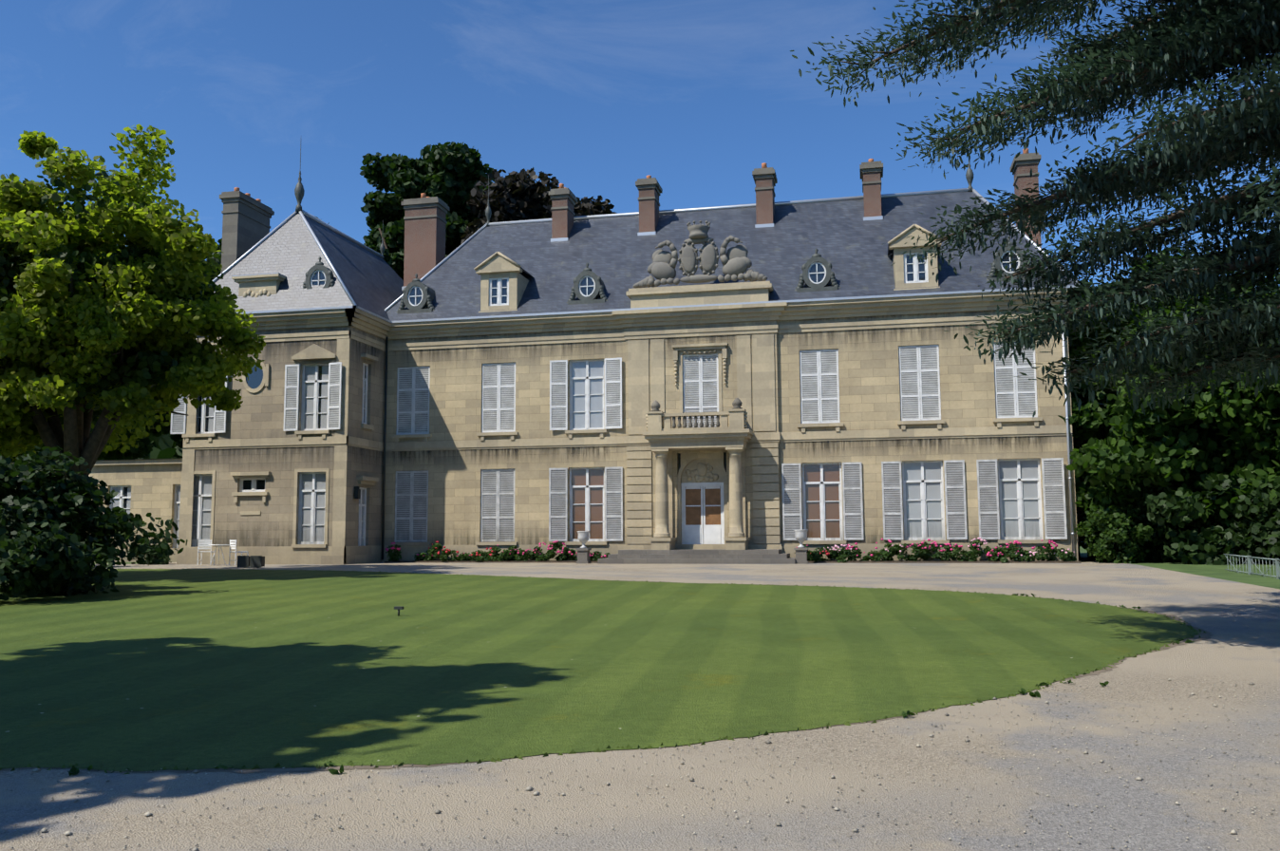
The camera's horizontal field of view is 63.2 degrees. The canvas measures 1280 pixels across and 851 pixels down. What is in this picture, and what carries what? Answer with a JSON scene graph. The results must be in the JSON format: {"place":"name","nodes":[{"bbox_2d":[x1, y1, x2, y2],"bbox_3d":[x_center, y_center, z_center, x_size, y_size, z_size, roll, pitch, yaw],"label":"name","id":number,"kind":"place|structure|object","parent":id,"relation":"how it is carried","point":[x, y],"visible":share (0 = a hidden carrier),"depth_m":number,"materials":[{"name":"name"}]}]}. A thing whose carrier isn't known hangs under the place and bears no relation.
{"place":"outdoors","nodes":[
{"label":"outdoors","id":0,"kind":"place"},
{"bbox_2d":[17,306,1077,547],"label":"chateau walls","id":1,"kind":"structure","parent":0,"point":[868,383],"depth_m":41.52,"materials":[{"name":"beige stone"}]},
{"bbox_2d":[13,191,1075,462],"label":"roof","id":2,"kind":"structure","parent":1,"relation":"on","point":[845,239],"depth_m":44.11,"materials":[{"name":"grey stone"}]},
{"bbox_2d":[231,224,941,312],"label":"chateau dormers","id":3,"kind":"object","parent":2,"relation":"on","point":[498,265],"visible":0.69,"depth_m":42.35,"materials":[{"name":"beige stone"}]},
{"bbox_2d":[219,152,1041,286],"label":"chateau chimneys","id":4,"kind":"object","parent":2,"relation":"on","point":[246,226],"visible":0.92,"depth_m":46.55,"materials":[{"name":"brown brick"}]},
{"bbox_2d":[234,148,1028,202],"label":"chateau chimney pots","id":5,"kind":"object","parent":4,"relation":"on","point":[763,165],"visible":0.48,"depth_m":47.11,"materials":[{"name":"ceramic"}]},
{"bbox_2d":[294,135,973,259],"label":"chateau finials","id":6,"kind":"object","parent":2,"relation":"on","point":[299,191],"visible":0.92,"depth_m":44.86,"materials":[{"name":"grey metal"}]},
{"bbox_2d":[302,238,1033,313],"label":"chateau oval dormers","id":7,"kind":"object","parent":2,"relation":"attached to","point":[428,294],"visible":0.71,"depth_m":42.00,"materials":[{"name":"grey stone"}]},
{"bbox_2d":[9,281,1080,564],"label":"stone molding","id":8,"kind":"structure","parent":1,"relation":"attached to","point":[659,433],"depth_m":41.01,"materials":[{"name":"beige stone"}]},
{"bbox_2d":[650,397,742,428],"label":"chateau balusters","id":9,"kind":"object","parent":8,"relation":"on","point":[737,403],"visible":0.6,"depth_m":39.64,"materials":[{"name":"beige stone"}]},
{"bbox_2d":[109,249,1043,547],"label":"chateau window frames","id":10,"kind":"structure","parent":1,"relation":"in","point":[702,533],"depth_m":40.96,"materials":[{"name":"white wood"}]},
{"bbox_2d":[119,251,1017,511],"bbox_3d":[-6.758,-0.598,41.646,42.440,11.380,3.324,-2,-6,12],"label":"window glass","id":11,"kind":"object","parent":10,"relation":"in","point":[254,379],"depth_m":41.97,"materials":[{"name":"grey glass"}]},
{"bbox_2d":[169,341,1067,542],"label":"chateau shutters","id":12,"kind":"object","parent":1,"relation":"attached to","point":[701,382],"visible":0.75,"depth_m":41.01,"materials":[{"name":"white wood"}]},
{"bbox_2d":[197,308,1066,468],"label":"chateau rain stains","id":13,"kind":"object","parent":1,"relation":"attached to","point":[516,449],"visible":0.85,"depth_m":41.53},
{"bbox_2d":[207,514,1058,545],"bbox_3d":[-1.370,3.826,39.908,34.600,1.500,3.100,-2,-6,12],"label":"wall base","id":14,"kind":"object","parent":1,"relation":"attached to","point":[575,536],"visible":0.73,"depth_m":41.02,"materials":[{"name":"beige stone"}]},
{"bbox_2d":[681,454,724,483],"bbox_3d":[2.459,1.683,40.949,1.700,1.167,0.176,-2,-6,12],"label":"tympanum","id":15,"kind":"object","parent":1,"relation":"attached to","point":[702,470],"visible":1,"depth_m":40.91,"materials":[{"name":"beige stone"}]},
{"bbox_2d":[112,360,1039,547],"bbox_3d":[-6.546,1.207,41.517,42.810,7.760,3.122,-2,-6,12],"label":"window curtain","id":16,"kind":"object","parent":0,"point":[1007,470],"visible":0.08,"depth_m":41.06,"materials":[{"name":"white fabric"}]},
{"bbox_2d":[0,568,1200,771],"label":"lawn","id":17,"kind":"structure","parent":0,"point":[144,669],"depth_m":11.99,"materials":[{"name":"green plant"}]},
{"bbox_2d":[237,555,403,616],"bbox_3d":[-9.064,4.036,28.113,0.893,0.667,22.716,3,-7,-27],"label":"outdoor floodlight","id":18,"kind":"object","parent":17,"relation":"on","point":[256,561],"visible":0.83,"depth_m":37.60,"materials":[{"name":"grey metal"}]},
{"bbox_2d":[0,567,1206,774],"bbox_3d":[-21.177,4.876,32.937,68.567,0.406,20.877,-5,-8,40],"label":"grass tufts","id":19,"kind":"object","parent":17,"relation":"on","point":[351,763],"visible":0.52,"depth_m":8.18,"materials":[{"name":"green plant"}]},
{"bbox_2d":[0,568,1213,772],"bbox_3d":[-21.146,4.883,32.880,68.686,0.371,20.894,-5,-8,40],"label":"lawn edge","id":20,"kind":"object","parent":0,"point":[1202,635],"visible":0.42,"depth_m":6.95,"materials":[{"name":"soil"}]},
{"bbox_2d":[0,564,1279,850],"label":"gravel drive","id":21,"kind":"structure","parent":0,"point":[1238,651],"depth_m":6.47,"materials":[{"name":"beige gravel"}]},
{"bbox_2d":[197,539,248,565],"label":"garden chairs","id":22,"kind":"object","parent":21,"relation":"on","point":[209,546],"visible":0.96,"depth_m":40.29,"materials":[{"name":"white"}]},
{"bbox_2d":[67,593,1194,775],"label":"border weeds","id":23,"kind":"object","parent":21,"relation":"on","point":[73,770],"visible":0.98,"depth_m":8.50,"materials":[{"name":"green plant"}]},
{"bbox_2d":[0,677,1279,850],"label":"loose pebbles","id":24,"kind":"object","parent":21,"relation":"on","point":[779,823],"visible":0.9,"depth_m":6.33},
{"bbox_2d":[597,548,795,564],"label":"entrance steps","id":25,"kind":"structure","parent":21,"relation":"on","point":[707,556],"depth_m":38.74,"materials":[{"name":"grey stone"}]},
{"bbox_2d":[653,449,745,537],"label":"columns","id":26,"kind":"structure","parent":25,"relation":"on","point":[736,524],"depth_m":39.55,"materials":[{"name":"beige stone"}]},
{"bbox_2d":[0,0,1279,287],"label":"sky","id":27,"kind":"structure","parent":0,"point":[600,97],"materials":[{"name":"blue"}]},
{"bbox_2d":[169,559,1136,564],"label":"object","id":28,"kind":"structure","parent":0,"point":[1088,562],"depth_m":37.28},
{"bbox_2d":[575,547,808,564],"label":"urn pedestals","id":29,"kind":"object","parent":28,"relation":"on","point":[583,555],"visible":0.96,"depth_m":39.48,"materials":[{"name":"grey stone"}]},
{"bbox_2d":[577,529,808,547],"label":"garden urns","id":30,"kind":"object","parent":29,"relation":"on","point":[800,536],"visible":1,"depth_m":38.05,"materials":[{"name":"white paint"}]},
{"bbox_2d":[384,560,1081,563],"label":"flower bed soil","id":31,"kind":"structure","parent":28,"relation":"on","point":[878,561],"depth_m":38.28,"materials":[{"name":"brown soil"}]},
{"bbox_2d":[385,538,1076,563],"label":"flower bed shrubs","id":32,"kind":"object","parent":31,"relation":"on","point":[883,555],"visible":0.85,"depth_m":38.59,"materials":[{"name":"green plant"}]},
{"bbox_2d":[428,541,829,556],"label":"flowers","id":33,"kind":"object","parent":32,"relation":"on","point":[492,551],"visible":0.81,"depth_m":41.62,"materials":[{"name":"red plant"}]},
{"bbox_2d":[818,537,1074,556],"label":"flowers","id":34,"kind":"object","parent":32,"relation":"on","point":[980,538],"visible":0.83,"depth_m":37.99,"materials":[{"name":"pink plant"}]},
{"bbox_2d":[354,336,1016,559],"bbox_3d":[1.695,0.447,39.964,26.150,9.400,2.740,-2,-6,12],"label":"downpipe","id":35,"kind":"object","parent":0,"point":[357,492],"visible":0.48,"depth_m":43.45,"materials":[{"name":"grey metal"}]},
{"bbox_2d":[94,545,1279,588],"bbox_3d":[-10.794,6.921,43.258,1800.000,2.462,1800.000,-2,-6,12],"label":"ground","id":36,"kind":"structure","parent":0,"point":[1219,572],"depth_m":30.57,"materials":[{"name":"green plant"}]},
{"bbox_2d":[0,445,187,600],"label":"shrub foliage","id":37,"kind":"object","parent":36,"relation":"on","point":[49,515],"visible":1,"depth_m":22.90,"materials":[{"name":"green plant"}]},
{"bbox_2d":[101,425,182,459],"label":"distant woodland foliage","id":38,"kind":"object","parent":36,"relation":"on","point":[164,446],"depth_m":131.62,"materials":[{"name":"green plant"}]},
{"bbox_2d":[127,543,171,564],"bbox_3d":[-19.802,5.279,42.008,2.122,1.030,1.341,-2,-6,12],"label":"shrub","id":39,"kind":"object","parent":36,"relation":"on","point":[153,560],"visible":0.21,"depth_m":41.69,"materials":[{"name":"green plant"}]},
{"bbox_2d":[0,0,1279,559],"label":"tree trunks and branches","id":40,"kind":"object","parent":36,"relation":"on","point":[74,439],"visible":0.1,"depth_m":13.59,"materials":[{"name":"brown plant"}]},
{"bbox_2d":[1,254,176,462],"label":"tree foliage","id":41,"kind":"object","parent":40,"relation":"attached to","point":[133,453],"visible":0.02,"depth_m":59.26,"materials":[{"name":"green plant"}]},
{"bbox_2d":[0,169,223,452],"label":"tree foliage","id":42,"kind":"object","parent":40,"relation":"attached to","point":[145,373],"visible":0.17,"depth_m":29.44,"materials":[{"name":"green plant"}]},
{"bbox_2d":[0,123,265,464],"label":"lime foliage","id":43,"kind":"object","parent":40,"relation":"attached to","point":[101,329],"visible":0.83,"depth_m":29.26,"materials":[{"name":"green plant"}]},
{"bbox_2d":[144,216,329,448],"bbox_3d":[-24.359,-4.579,67.737,16.527,18.505,17.602,-2,-6,12],"label":"tree foliage","id":44,"kind":"object","parent":40,"relation":"attached to","point":[177,438],"visible":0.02,"depth_m":62.68,"materials":[{"name":"green plant"}]},
{"bbox_2d":[359,141,495,280],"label":"tree","id":45,"kind":"object","parent":40,"relation":"attached to","point":[448,174],"visible":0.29,"depth_m":66.30,"materials":[{"name":"green plant"}]},
{"bbox_2d":[447,167,617,255],"bbox_3d":[-5.704,-5.357,64.130,13.992,20.472,14.577,-2,-6,12],"label":"tree","id":46,"kind":"object","parent":40,"relation":"attached to","point":[514,196],"visible":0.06,"depth_m":61.40,"materials":[{"name":"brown plant"}]},
{"bbox_2d":[790,0,1279,421],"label":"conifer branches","id":47,"kind":"object","parent":40,"relation":"attached to","point":[1263,109],"visible":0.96,"depth_m":12.70,"materials":[{"name":"green plant"}]},
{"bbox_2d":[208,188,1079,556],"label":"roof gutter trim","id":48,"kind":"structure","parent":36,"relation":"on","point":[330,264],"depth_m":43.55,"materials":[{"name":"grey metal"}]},
{"bbox_2d":[632,220,767,288],"bbox_3d":[2.350,-6.867,41.573,5.444,2.565,0.926,-2,-6,12],"label":"chateau coat of arms","id":49,"kind":"object","parent":48,"relation":"attached to","point":[736,262],"visible":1,"depth_m":41.40},
{"bbox_2d":[1073,496,1153,563],"bbox_3d":[16.818,3.858,36.803,2.584,2.722,2.502,-2,-6,12],"label":"shrub foliage","id":50,"kind":"object","parent":36,"relation":"on","point":[1100,532],"visible":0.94,"depth_m":36.34,"materials":[{"name":"green plant"}]},
{"bbox_2d":[1057,247,1279,548],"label":"tree foliage","id":51,"kind":"object","parent":36,"relation":"on","point":[1119,446],"visible":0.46,"depth_m":36.50,"materials":[{"name":"green plant"}]},
{"bbox_2d":[1076,454,1279,564],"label":"understory foliage","id":52,"kind":"object","parent":36,"relation":"on","point":[1257,535],"visible":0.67,"depth_m":34.73,"materials":[{"name":"green plant"}]},
{"bbox_2d":[1223,553,1279,579],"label":"railing","id":53,"kind":"object","parent":36,"relation":"on","point":[1277,567],"visible":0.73,"depth_m":28.00,"materials":[{"name":"metal"}]},
{"bbox_2d":[685,488,720,525],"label":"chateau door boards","id":54,"kind":"object","parent":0,"point":[693,513],"visible":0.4,"depth_m":40.85,"materials":[{"name":"brown wood"}]},
{"bbox_2d":[571,464,840,539],"bbox_3d":[2.452,3.047,40.952,10.690,2.840,0.018,-2,-6,12],"label":"window","id":55,"kind":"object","parent":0,"point":[812,472],"depth_m":40.15,"materials":[{"name":"white wood"}]}
]}

